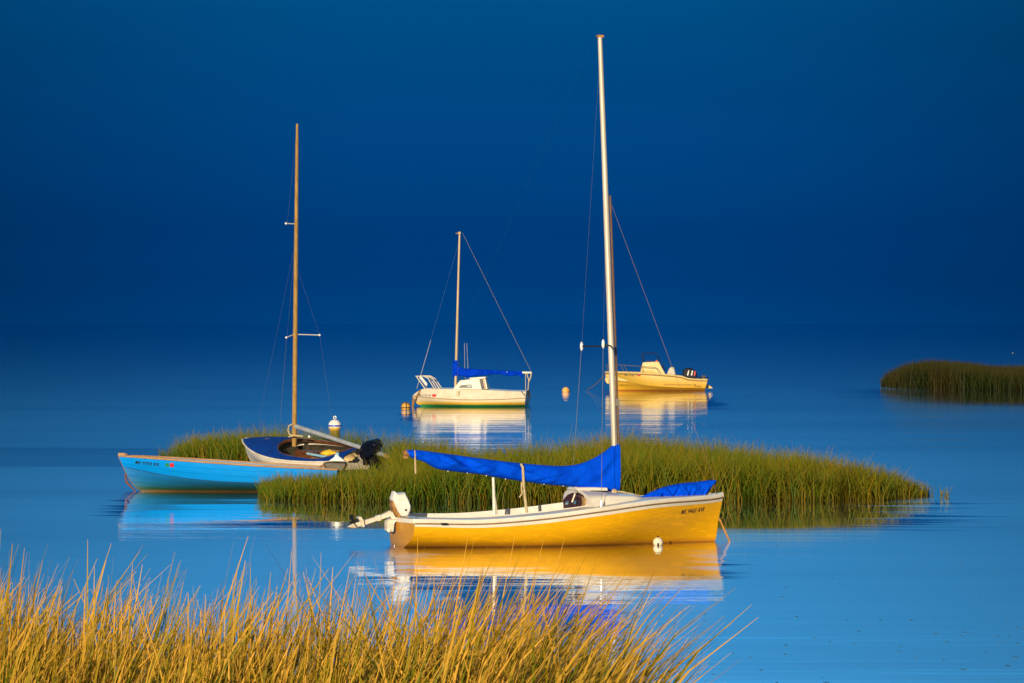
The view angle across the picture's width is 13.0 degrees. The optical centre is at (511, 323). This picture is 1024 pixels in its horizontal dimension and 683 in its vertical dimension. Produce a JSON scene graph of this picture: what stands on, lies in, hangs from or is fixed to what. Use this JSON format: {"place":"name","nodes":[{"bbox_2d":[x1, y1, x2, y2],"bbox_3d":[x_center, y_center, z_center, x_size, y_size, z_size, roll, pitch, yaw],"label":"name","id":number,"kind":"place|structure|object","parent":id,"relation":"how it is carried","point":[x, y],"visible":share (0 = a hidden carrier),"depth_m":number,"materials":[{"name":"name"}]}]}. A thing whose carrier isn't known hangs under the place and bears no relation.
{"place":"outdoors","nodes":[
{"label":"outdoors","id":0,"kind":"place"},
{"bbox_2d":[0,324,1023,682],"bbox_3d":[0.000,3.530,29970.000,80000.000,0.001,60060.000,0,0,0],"label":"water","id":1,"kind":"structure","parent":0,"point":[864,590],"depth_m":94.36,"materials":[{"name":"blue liquid"}]},
{"bbox_2d":[118,452,346,491],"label":"skiff","id":2,"kind":"object","parent":1,"relation":"on","point":[153,473],"visible":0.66,"depth_m":94.10,"materials":[{"name":"blue paint"}]},
{"bbox_2d":[242,124,385,469],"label":"catboat","id":3,"kind":"object","parent":1,"relation":"on","point":[285,450],"visible":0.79,"depth_m":107.28,"materials":[{"name":"white paint"}]},
{"bbox_2d":[306,452,325,456],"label":"paddle","id":4,"kind":"object","parent":3,"relation":"in","point":[313,454],"visible":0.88,"depth_m":106.82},
{"bbox_2d":[320,449,335,455],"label":"life jacket","id":5,"kind":"object","parent":3,"relation":"in","point":[328,452],"visible":0.99,"depth_m":106.65,"materials":[{"name":"yellow fabric"}]},
{"bbox_2d":[328,451,357,461],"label":"canvas sail","id":6,"kind":"object","parent":3,"relation":"in","point":[351,455],"visible":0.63,"depth_m":106.25,"materials":[{"name":"beige fabric"}]},
{"bbox_2d":[328,416,340,436],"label":"mooring buoy","id":7,"kind":"object","parent":1,"relation":"on","point":[336,424],"visible":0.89,"depth_m":137.62,"materials":[{"name":"white plastic"}]},
{"bbox_2d":[401,402,410,408],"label":"mooring buoy","id":8,"kind":"object","parent":1,"relation":"on","point":[405,405],"visible":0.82,"depth_m":185.49,"materials":[{"name":"plastic"}]},
{"bbox_2d":[412,232,531,406],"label":"cabin sailboat","id":9,"kind":"object","parent":1,"relation":"on","point":[476,392],"visible":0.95,"depth_m":190.85,"materials":[{"name":"white paint"}]},
{"bbox_2d":[347,35,730,546],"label":"daysailer","id":10,"kind":"object","parent":1,"relation":"on","point":[588,511],"visible":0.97,"depth_m":71.51,"materials":[{"name":"yellow paint"}]},
{"bbox_2d":[562,387,569,391],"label":"mooring buoy","id":11,"kind":"object","parent":1,"relation":"on","point":[565,389],"visible":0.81,"depth_m":231.07,"materials":[{"name":"plastic"}]},
{"bbox_2d":[586,353,711,390],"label":"powerboat","id":12,"kind":"object","parent":1,"relation":"on","point":[652,376],"visible":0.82,"depth_m":235.87,"materials":[{"name":"yellow plastic"}]},
{"bbox_2d":[653,536,662,545],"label":"mooring buoy","id":13,"kind":"object","parent":1,"relation":"on","point":[657,541],"visible":1,"depth_m":71.31,"materials":[{"name":"white plastic"}]},
{"bbox_2d":[0,0,1023,323],"label":"sky","id":14,"kind":"structure","parent":0,"point":[769,161],"materials":[{"name":"blue"}]},
{"bbox_2d":[158,420,950,502],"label":"marsh grass","id":15,"kind":"structure","parent":0,"point":[739,474],"depth_m":90.08,"materials":[{"name":"green plant"}]},
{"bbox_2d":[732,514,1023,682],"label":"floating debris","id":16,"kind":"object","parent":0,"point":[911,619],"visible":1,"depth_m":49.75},
{"bbox_2d":[879,356,1023,390],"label":"reed bank","id":17,"kind":"structure","parent":0,"point":[943,374],"depth_m":244.46,"materials":[{"name":"green plant"}]},
{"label":"shore","id":18,"kind":"structure","parent":0,"visible":0},
{"bbox_2d":[0,533,755,682],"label":"shore grass","id":19,"kind":"structure","parent":18,"relation":"on","point":[38,657],"depth_m":21.23,"materials":[{"name":"yellow plant"}]}
]}

